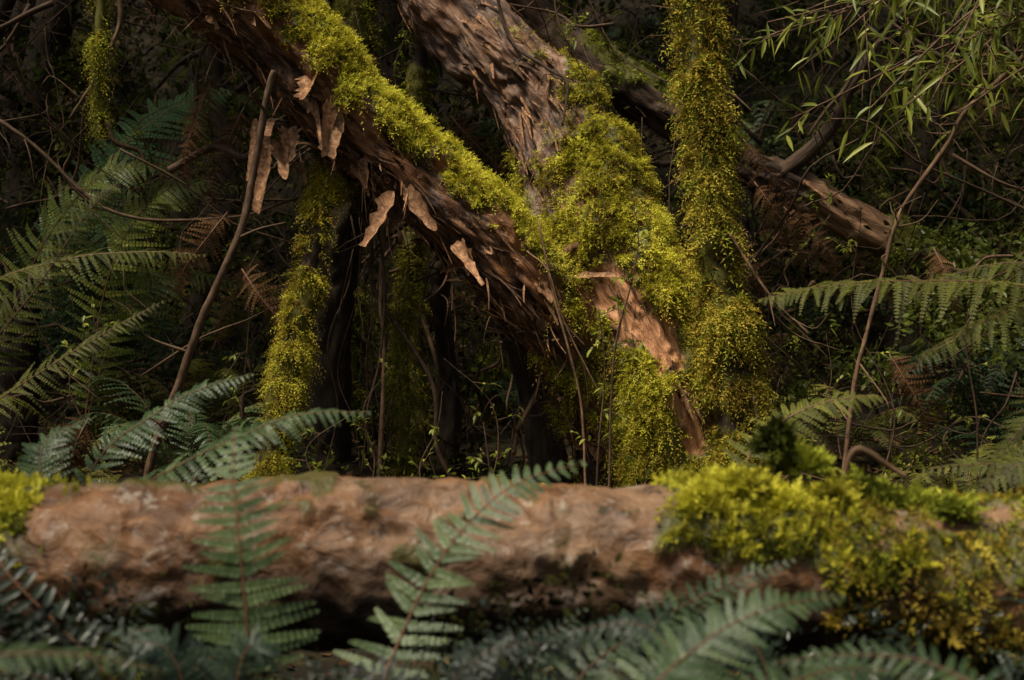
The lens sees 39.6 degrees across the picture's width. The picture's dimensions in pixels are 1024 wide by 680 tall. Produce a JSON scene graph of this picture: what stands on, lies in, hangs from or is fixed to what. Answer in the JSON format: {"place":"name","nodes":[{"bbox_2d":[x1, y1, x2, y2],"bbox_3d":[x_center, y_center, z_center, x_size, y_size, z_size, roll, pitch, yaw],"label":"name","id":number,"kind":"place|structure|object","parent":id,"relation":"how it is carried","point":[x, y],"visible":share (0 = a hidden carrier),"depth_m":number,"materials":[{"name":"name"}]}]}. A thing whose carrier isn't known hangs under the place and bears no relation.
{"place":"outdoors","nodes":[
{"label":"outdoors","id":0,"kind":"place"},
{"bbox_2d":[0,144,88,217],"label":"fern plant","id":1,"kind":"object","parent":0,"point":[56,145],"visible":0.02,"depth_m":10.16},
{"bbox_2d":[59,21,144,104],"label":"fern plant","id":2,"kind":"object","parent":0,"point":[79,50],"visible":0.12,"depth_m":11.95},
{"bbox_2d":[0,103,307,226],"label":"dead branch","id":3,"kind":"object","parent":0,"point":[44,154],"visible":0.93,"depth_m":5.00,"materials":[{"name":"wood"}]},
{"bbox_2d":[178,94,312,170],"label":"fern plant","id":4,"kind":"object","parent":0,"point":[248,104],"visible":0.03,"depth_m":10.93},
{"bbox_2d":[179,39,377,72],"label":"fern plant","id":5,"kind":"object","parent":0,"point":[226,65],"visible":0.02,"depth_m":12.42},
{"bbox_2d":[428,281,485,327],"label":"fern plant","id":6,"kind":"object","parent":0,"point":[461,296],"visible":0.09,"depth_m":9.26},
{"bbox_2d":[463,119,504,167],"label":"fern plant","id":7,"kind":"object","parent":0,"point":[483,126],"visible":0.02,"depth_m":10.32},
{"bbox_2d":[0,0,1023,679],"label":"ground","id":8,"kind":"structure","parent":0,"point":[326,662],"depth_m":9.29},
{"bbox_2d":[0,0,15,40],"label":"forest tree","id":9,"kind":"object","parent":8,"relation":"on","point":[5,5],"visible":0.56,"depth_m":6.35,"materials":[{"name":"green plant"}]},
{"bbox_2d":[0,0,35,184],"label":"forest tree","id":10,"kind":"object","parent":8,"relation":"on","point":[17,39],"visible":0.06,"depth_m":10.80,"materials":[{"name":"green plant"}]},
{"bbox_2d":[0,396,53,473],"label":"fern plant","id":11,"kind":"object","parent":8,"relation":"on","point":[20,407],"visible":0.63,"depth_m":5.15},
{"bbox_2d":[0,0,76,322],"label":"forest tree","id":12,"kind":"object","parent":8,"relation":"on","point":[64,42],"visible":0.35,"depth_m":9.11,"materials":[{"name":"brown plant"}]},
{"bbox_2d":[0,356,78,414],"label":"fern plant","id":13,"kind":"object","parent":8,"relation":"on","point":[44,382],"visible":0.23,"depth_m":5.84,"materials":[{"name":"green plant"}]},
{"bbox_2d":[0,293,117,346],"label":"fern plant","id":14,"kind":"object","parent":8,"relation":"on","point":[46,318],"visible":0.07,"depth_m":7.45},
{"bbox_2d":[0,202,131,303],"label":"fern plant","id":15,"kind":"object","parent":8,"relation":"on","point":[16,217],"visible":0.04,"depth_m":9.03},
{"bbox_2d":[0,545,139,679],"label":"broad leaved fern","id":16,"kind":"object","parent":8,"relation":"on","point":[37,593],"visible":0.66,"depth_m":2.08,"materials":[{"name":"green plant"}]},
{"bbox_2d":[0,431,142,485],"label":"fern plant","id":17,"kind":"object","parent":8,"relation":"on","point":[67,475],"visible":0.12,"depth_m":4.49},
{"bbox_2d":[0,641,167,676],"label":"fern","id":18,"kind":"object","parent":8,"relation":"on","point":[31,653],"visible":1,"depth_m":1.47,"materials":[{"name":"green plant"}]},
{"bbox_2d":[60,296,128,476],"bbox_3d":[-1.298,0.245,4.424,0.224,0.765,0.106,0,0,-7],"label":"sapling","id":19,"kind":"object","parent":8,"relation":"on","point":[86,331],"visible":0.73,"depth_m":4.40,"materials":[{"name":"green plant"}]},
{"bbox_2d":[79,0,123,160],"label":"mossy stem","id":20,"kind":"object","parent":8,"relation":"on","point":[97,48],"visible":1,"depth_m":4.49,"materials":[{"name":"green plant"}]},
{"bbox_2d":[42,0,135,118],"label":"dead branch","id":21,"kind":"object","parent":20,"relation":"attached to","point":[118,4],"visible":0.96,"depth_m":4.50,"materials":[{"name":"brown wood"}]},
{"bbox_2d":[0,180,204,438],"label":"fern","id":22,"kind":"object","parent":8,"relation":"on","point":[43,269],"visible":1,"depth_m":4.00,"materials":[{"name":"plant"}]},
{"bbox_2d":[41,244,171,340],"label":"fern plant","id":23,"kind":"object","parent":8,"relation":"on","point":[88,249],"visible":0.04,"depth_m":8.77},
{"bbox_2d":[0,81,231,462],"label":"tree fern","id":24,"kind":"object","parent":8,"relation":"on","point":[7,382],"visible":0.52,"depth_m":5.76,"materials":[{"name":"leaf"},{"name":"dark bark"}]},
{"bbox_2d":[0,147,246,431],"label":"green fern","id":25,"kind":"object","parent":8,"relation":"on","point":[140,288],"visible":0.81,"depth_m":5.31,"materials":[{"name":"green plant"}]},
{"bbox_2d":[68,468,205,485],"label":"fern plant","id":26,"kind":"object","parent":8,"relation":"on","point":[110,479],"visible":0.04,"depth_m":4.39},
{"bbox_2d":[38,297,280,416],"bbox_3d":[-1.795,0.081,6.944,1.555,0.597,1.429,0,0,1],"label":"fern plant","id":27,"kind":"object","parent":8,"relation":"on","point":[135,347],"visible":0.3,"depth_m":6.88,"materials":[{"name":"plant"}]},
{"bbox_2d":[76,260,294,356],"bbox_3d":[-1.920,-0.176,8.726,1.423,0.579,1.761,-2,0,-32],"label":"fern plant","id":28,"kind":"object","parent":8,"relation":"on","point":[212,319],"visible":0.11,"depth_m":8.70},
{"bbox_2d":[41,375,331,484],"bbox_3d":[-1.201,0.355,5.192,1.115,0.407,0.957,4,-5,4],"label":"fern plant","id":29,"kind":"object","parent":8,"relation":"on","point":[222,430],"visible":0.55,"depth_m":5.12,"materials":[{"name":"green plant"}]},
{"bbox_2d":[68,359,307,438],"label":"fern plant","id":30,"kind":"object","parent":8,"relation":"on","point":[212,374],"visible":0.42,"depth_m":6.12,"materials":[{"name":"plant"}]},
{"bbox_2d":[16,373,370,677],"bbox_3d":[-0.783,0.388,2.878,0.682,0.626,0.910,0,0,-31],"label":"fern","id":31,"kind":"object","parent":8,"relation":"on","point":[39,459],"visible":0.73,"depth_m":3.04,"materials":[{"name":"green plant"}]},
{"bbox_2d":[137,70,285,479],"bbox_3d":[-1.010,-0.110,4.567,0.551,1.526,0.195,0,0,11],"label":"dead branch","id":32,"kind":"object","parent":8,"relation":"on","point":[192,345],"visible":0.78,"depth_m":4.59,"materials":[{"name":"wood"}]},
{"bbox_2d":[221,216,265,479],"bbox_3d":[-0.989,0.043,5.202,0.168,1.000,0.172,0,0,0],"label":"sapling","id":33,"kind":"object","parent":8,"relation":"on","point":[234,356],"visible":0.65,"depth_m":5.20,"materials":[{"name":"green plant"}]},
{"bbox_2d":[47,0,442,381],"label":"forest tree","id":34,"kind":"object","parent":8,"relation":"on","point":[218,70],"visible":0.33,"depth_m":7.77,"materials":[{"name":"brown plant"}]},
{"bbox_2d":[183,426,320,679],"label":"fern","id":35,"kind":"object","parent":8,"relation":"on","point":[253,598],"visible":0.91,"depth_m":2.18,"materials":[{"name":"green plant"}]},
{"bbox_2d":[239,158,360,480],"bbox_3d":[-0.729,0.043,4.876,0.451,1.393,0.257,0,0,-16],"label":"mossy stem","id":36,"kind":"object","parent":8,"relation":"on","point":[292,360],"visible":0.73,"depth_m":4.84,"materials":[{"name":"green plant"}]},
{"bbox_2d":[283,409,358,470],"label":"sapling","id":37,"kind":"object","parent":8,"relation":"on","point":[313,461],"visible":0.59,"depth_m":4.50,"materials":[{"name":"green plant"}]},
{"bbox_2d":[198,282,461,366],"bbox_3d":[-0.942,-0.033,7.746,1.304,0.531,1.614,6,6,22],"label":"fern plant","id":38,"kind":"object","parent":8,"relation":"on","point":[374,325],"visible":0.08,"depth_m":7.66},
{"bbox_2d":[318,0,388,445],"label":"mossy stem","id":39,"kind":"object","parent":8,"relation":"on","point":[362,8],"visible":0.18,"depth_m":5.96,"materials":[{"name":"plant"}]},
{"bbox_2d":[346,358,393,477],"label":"sapling","id":40,"kind":"object","parent":8,"relation":"on","point":[368,437],"visible":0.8,"depth_m":4.90,"materials":[{"name":"green plant"}]},
{"bbox_2d":[130,0,628,487],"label":"leaning tree","id":41,"kind":"object","parent":8,"relation":"on","point":[398,155],"visible":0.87,"depth_m":4.83,"materials":[{"name":"brown plant"}]},
{"bbox_2d":[526,251,599,395],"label":"dead branch","id":42,"kind":"object","parent":41,"relation":"attached to","point":[539,260],"visible":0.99,"depth_m":4.78,"materials":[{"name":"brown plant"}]},
{"bbox_2d":[376,226,385,476],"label":"dead branch","id":43,"kind":"object","parent":8,"relation":"on","point":[383,372],"visible":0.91,"depth_m":4.99,"materials":[{"name":"wood"}]},
{"bbox_2d":[376,227,432,477],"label":"mossy stem","id":44,"kind":"object","parent":8,"relation":"on","point":[403,407],"visible":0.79,"depth_m":5.28,"materials":[{"name":"green plant"}]},
{"bbox_2d":[387,15,442,448],"bbox_3d":[-0.385,-0.777,5.829,0.268,2.758,0.303,0,0,0],"label":"mossy stem","id":45,"kind":"object","parent":8,"relation":"on","point":[418,74],"visible":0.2,"depth_m":5.77,"materials":[{"name":"plant"}]},
{"bbox_2d":[408,34,440,122],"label":"tree trunk","id":46,"kind":"object","parent":8,"relation":"on","point":[432,86],"visible":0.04,"depth_m":10.72,"materials":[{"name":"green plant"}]},
{"bbox_2d":[408,392,442,477],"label":"sapling","id":47,"kind":"object","parent":8,"relation":"on","point":[432,431],"visible":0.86,"depth_m":4.70,"materials":[{"name":"green plant"}]},
{"bbox_2d":[376,356,511,414],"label":"fern plant","id":48,"kind":"object","parent":8,"relation":"on","point":[459,382],"visible":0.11,"depth_m":6.83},
{"bbox_2d":[333,460,587,679],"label":"fern","id":49,"kind":"object","parent":8,"relation":"on","point":[436,554],"visible":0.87,"depth_m":2.19,"materials":[{"name":"green plant"}]},
{"bbox_2d":[462,406,490,478],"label":"sapling","id":50,"kind":"object","parent":8,"relation":"on","point":[478,460],"visible":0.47,"depth_m":4.00,"materials":[{"name":"green plant"}]},
{"bbox_2d":[444,358,523,478],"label":"sapling","id":51,"kind":"object","parent":8,"relation":"on","point":[497,451],"visible":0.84,"depth_m":4.90,"materials":[{"name":"green plant"}]},
{"bbox_2d":[480,380,520,410],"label":"fern plant","id":52,"kind":"object","parent":8,"relation":"on","point":[514,398],"visible":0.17,"depth_m":6.25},
{"bbox_2d":[48,75,963,481],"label":"dead fern fronds","id":53,"kind":"object","parent":8,"relation":"on","point":[256,291],"visible":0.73,"depth_m":5.15,"materials":[{"name":"plant"}]},
{"bbox_2d":[373,0,644,366],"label":"forest tree","id":54,"kind":"object","parent":8,"relation":"on","point":[385,11],"visible":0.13,"depth_m":8.14,"materials":[{"name":"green plant"}]},
{"bbox_2d":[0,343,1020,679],"bbox_3d":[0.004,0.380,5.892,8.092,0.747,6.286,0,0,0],"label":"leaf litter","id":55,"kind":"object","parent":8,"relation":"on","point":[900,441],"visible":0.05,"depth_m":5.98,"materials":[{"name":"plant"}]},
{"bbox_2d":[0,413,1023,679],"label":"fallen log","id":56,"kind":"object","parent":8,"relation":"on","point":[858,537],"visible":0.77,"depth_m":2.37,"materials":[{"name":"brown wood"}]},
{"bbox_2d":[842,445,906,477],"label":"dead branch","id":57,"kind":"object","parent":56,"relation":"on","point":[854,450],"visible":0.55,"depth_m":2.60,"materials":[{"name":"wood"}]},
{"bbox_2d":[0,0,1023,446],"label":"understorey foliage","id":58,"kind":"object","parent":8,"relation":"on","point":[796,40],"visible":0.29,"depth_m":7.37,"materials":[{"name":"green plant"}]},
{"bbox_2d":[0,0,1023,480],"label":"twig tangle","id":59,"kind":"object","parent":8,"relation":"on","point":[222,148],"visible":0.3,"depth_m":5.72,"materials":[{"name":"brown plant"}]},
{"bbox_2d":[0,349,1023,679],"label":"ground cover","id":60,"kind":"object","parent":8,"relation":"on","point":[74,673],"visible":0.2,"depth_m":2.26,"materials":[{"name":"green plant"}]},
{"bbox_2d":[0,0,1023,439],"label":"hanging moss","id":61,"kind":"object","parent":8,"relation":"on","point":[494,136],"visible":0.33,"depth_m":6.50,"materials":[{"name":"green plant"}]},
{"bbox_2d":[1,604,1023,679],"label":"fern patch","id":62,"kind":"object","parent":8,"relation":"on","point":[159,654],"visible":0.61,"depth_m":2.05,"materials":[{"name":"plant"}]},
{"bbox_2d":[466,1,562,424],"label":"tree trunk","id":63,"kind":"object","parent":8,"relation":"on","point":[498,406],"visible":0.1,"depth_m":6.47,"materials":[{"name":"green plant"}]},
{"bbox_2d":[538,221,586,484],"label":"dead branch","id":64,"kind":"object","parent":8,"relation":"on","point":[576,379],"visible":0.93,"depth_m":4.79,"materials":[{"name":"wood"}]},
{"bbox_2d":[396,0,769,488],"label":"mossy tree","id":65,"kind":"object","parent":8,"relation":"on","point":[584,171],"visible":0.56,"depth_m":5.04,"materials":[{"name":"plant"}]},
{"bbox_2d":[300,181,617,488],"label":"trunks","id":66,"kind":"object","parent":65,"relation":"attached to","point":[541,445],"visible":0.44,"depth_m":5.44,"materials":[{"name":"brown plant"}]},
{"bbox_2d":[496,0,584,125],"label":"dead branch","id":67,"kind":"object","parent":65,"relation":"on","point":[542,64],"visible":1,"depth_m":5.20,"materials":[{"name":"wood"}]},
{"bbox_2d":[552,0,617,97],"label":"sapling","id":68,"kind":"object","parent":65,"relation":"on","point":[586,63],"visible":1,"depth_m":5.00,"materials":[{"name":"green plant"}]},
{"bbox_2d":[434,0,749,259],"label":"tree trunk","id":69,"kind":"object","parent":8,"relation":"on","point":[734,11],"visible":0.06,"depth_m":7.77,"materials":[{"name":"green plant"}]},
{"bbox_2d":[570,305,641,485],"bbox_3d":[0.293,0.242,4.598,0.255,0.716,0.114,0,0,-35],"label":"sapling","id":70,"kind":"object","parent":8,"relation":"on","point":[602,388],"visible":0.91,"depth_m":4.60,"materials":[{"name":"green plant"}]},
{"bbox_2d":[592,195,652,487],"bbox_3d":[0.361,0.065,4.602,0.156,1.070,0.180,0,0,-24],"label":"sapling","id":71,"kind":"object","parent":8,"relation":"on","point":[623,307],"visible":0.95,"depth_m":4.60,"materials":[{"name":"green plant"}]},
{"bbox_2d":[655,0,782,478],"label":"moss covered tree","id":72,"kind":"object","parent":8,"relation":"on","point":[726,324],"visible":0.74,"depth_m":4.79,"materials":[{"name":"green plant"}]},
{"bbox_2d":[729,234,826,334],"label":"dead branch","id":73,"kind":"object","parent":72,"relation":"attached to","point":[760,281],"visible":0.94,"depth_m":4.70,"materials":[{"name":"wood"}]},
{"bbox_2d":[667,0,805,75],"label":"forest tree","id":74,"kind":"object","parent":8,"relation":"on","point":[752,8],"visible":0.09,"depth_m":12.15,"materials":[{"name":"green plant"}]},
{"bbox_2d":[716,1,778,392],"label":"forest tree","id":75,"kind":"object","parent":8,"relation":"on","point":[749,194],"visible":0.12,"depth_m":7.54,"materials":[{"name":"brown plant"}]},
{"bbox_2d":[750,396,768,475],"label":"sapling","id":76,"kind":"object","parent":8,"relation":"on","point":[756,424],"visible":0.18,"depth_m":3.29,"materials":[{"name":"green plant"}]},
{"bbox_2d":[506,0,1023,342],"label":"fallen branch","id":77,"kind":"object","parent":8,"relation":"on","point":[639,93],"visible":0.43,"depth_m":5.94,"materials":[{"name":"wood"}]},
{"bbox_2d":[550,559,1023,679],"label":"fern","id":78,"kind":"object","parent":8,"relation":"on","point":[685,674],"visible":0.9,"depth_m":1.90,"materials":[{"name":"green plant"}]},
{"bbox_2d":[758,333,818,370],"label":"fern plant","id":79,"kind":"object","parent":8,"relation":"on","point":[784,358],"visible":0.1,"depth_m":7.06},
{"bbox_2d":[756,192,831,414],"bbox_3d":[0.983,0.010,5.091,0.297,1.082,0.184,0,0,24],"label":"sapling","id":80,"kind":"object","parent":8,"relation":"on","point":[829,200],"visible":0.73,"depth_m":5.10,"materials":[{"name":"brown plant"}]},
{"bbox_2d":[792,319,850,486],"bbox_3d":[0.982,0.254,4.676,0.253,0.644,0.120,0,0,14],"label":"sapling","id":81,"kind":"object","parent":8,"relation":"on","point":[844,373],"visible":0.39,"depth_m":4.70,"materials":[{"name":"green plant"}]},
{"bbox_2d":[768,280,901,355],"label":"fern plant","id":82,"kind":"object","parent":8,"relation":"on","point":[812,314],"visible":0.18,"depth_m":8.62,"materials":[{"name":"plant"}]},
{"bbox_2d":[762,384,943,461],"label":"fern plant","id":83,"kind":"object","parent":8,"relation":"on","point":[861,432],"visible":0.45,"depth_m":5.56,"materials":[{"name":"plant"}]},
{"bbox_2d":[716,391,1023,494],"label":"fern","id":84,"kind":"object","parent":8,"relation":"on","point":[1011,463],"visible":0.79,"depth_m":3.19,"materials":[{"name":"plant"}]},
{"bbox_2d":[824,237,922,476],"bbox_3d":[1.247,0.102,4.878,0.346,0.915,0.105,0,0,6],"label":"sapling","id":85,"kind":"object","parent":8,"relation":"on","point":[894,389],"visible":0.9,"depth_m":4.90,"materials":[{"name":"green plant"}]},
{"bbox_2d":[728,0,1023,187],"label":"narrow leaved shrub","id":86,"kind":"object","parent":8,"relation":"on","point":[997,29],"visible":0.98,"depth_m":4.39,"materials":[{"name":"green plant"}]},
{"bbox_2d":[772,639,999,679],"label":"fern","id":87,"kind":"object","parent":8,"relation":"on","point":[947,670],"visible":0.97,"depth_m":1.72,"materials":[{"name":"green plant"}]},
{"bbox_2d":[758,252,1023,468],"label":"fern","id":88,"kind":"object","parent":8,"relation":"on","point":[981,286],"visible":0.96,"depth_m":3.58,"materials":[{"name":"plant"}]},
{"bbox_2d":[780,0,1023,369],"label":"forest tree","id":89,"kind":"object","parent":8,"relation":"on","point":[890,336],"visible":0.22,"depth_m":8.33,"materials":[{"name":"brown plant"}]},
{"bbox_2d":[786,64,1023,186],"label":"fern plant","id":90,"kind":"object","parent":8,"relation":"on","point":[857,130],"visible":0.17,"depth_m":10.56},
{"bbox_2d":[820,54,1023,475],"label":"dead branch","id":91,"kind":"object","parent":8,"relation":"on","point":[957,123],"visible":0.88,"depth_m":4.39,"materials":[{"name":"wood"}]},
{"bbox_2d":[864,329,1023,430],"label":"fern plant","id":92,"kind":"object","parent":8,"relation":"on","point":[989,381],"visible":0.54,"depth_m":6.17,"materials":[{"name":"green plant"}]},
{"bbox_2d":[875,374,1023,469],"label":"fern plant","id":93,"kind":"object","parent":8,"relation":"on","point":[994,431],"visible":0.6,"depth_m":5.37,"materials":[{"name":"plant"}]},
{"bbox_2d":[885,440,1023,498],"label":"fern plant","id":94,"kind":"object","parent":8,"relation":"on","point":[969,486],"visible":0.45,"depth_m":4.62,"materials":[{"name":"plant"}]},
{"bbox_2d":[891,311,1023,375],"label":"fern plant","id":95,"kind":"object","parent":8,"relation":"on","point":[1012,334],"visible":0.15,"depth_m":7.12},
{"bbox_2d":[950,240,1002,491],"bbox_3d":[1.530,0.127,4.578,0.258,0.900,0.127,0,0,-31],"label":"sapling","id":96,"kind":"object","parent":8,"relation":"on","point":[970,420],"visible":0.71,"depth_m":4.60,"materials":[{"name":"green plant"}]},
{"bbox_2d":[549,0,574,17],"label":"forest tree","id":97,"kind":"object","parent":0,"point":[568,1],"visible":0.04,"depth_m":12.88,"materials":[{"name":"green plant"}]},
{"bbox_2d":[573,0,620,26],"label":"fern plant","id":98,"kind":"object","parent":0,"point":[600,11],"visible":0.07,"depth_m":13.37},
{"bbox_2d":[597,15,670,65],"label":"fern plant","id":99,"kind":"object","parent":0,"point":[629,37],"visible":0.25,"depth_m":12.58,"materials":[{"name":"green plant"}]},
{"bbox_2d":[649,135,803,155],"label":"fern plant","id":100,"kind":"object","parent":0,"point":[763,145],"visible":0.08,"depth_m":10.69,"materials":[{"name":"green plant"}]},
{"bbox_2d":[674,100,870,199],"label":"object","id":101,"kind":"object","parent":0,"point":[777,151],"visible":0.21,"depth_m":10.33,"materials":[{"name":"green plant"}]},
{"bbox_2d":[748,0,860,28],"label":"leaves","id":102,"kind":"object","parent":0,"point":[807,7],"visible":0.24,"depth_m":13.37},
{"bbox_2d":[759,229,875,306],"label":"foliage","id":103,"kind":"object","parent":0,"point":[781,236],"visible":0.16,"depth_m":9.34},
{"bbox_2d":[771,77,911,127],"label":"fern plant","id":104,"kind":"object","parent":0,"point":[832,89],"visible":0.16,"depth_m":11.65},
{"bbox_2d":[822,163,1023,258],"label":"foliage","id":105,"kind":"object","parent":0,"point":[956,210],"visible":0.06,"depth_m":9.35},
{"bbox_2d":[860,10,991,86],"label":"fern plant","id":106,"kind":"object","parent":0,"point":[926,31],"visible":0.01,"depth_m":12.24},
{"bbox_2d":[833,169,1023,245],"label":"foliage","id":107,"kind":"object","parent":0,"point":[963,202],"visible":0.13,"depth_m":9.39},
{"bbox_2d":[869,208,1022,317],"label":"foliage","id":108,"kind":"object","parent":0,"point":[1006,227],"visible":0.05,"depth_m":8.95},
{"bbox_2d":[947,98,1023,135],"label":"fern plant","id":109,"kind":"object","parent":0,"point":[992,110],"visible":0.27,"depth_m":11.47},
{"bbox_2d":[988,0,1023,122],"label":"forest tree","id":110,"kind":"object","parent":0,"point":[1022,91],"visible":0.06,"depth_m":11.83,"materials":[{"name":"green plant"}]}
]}

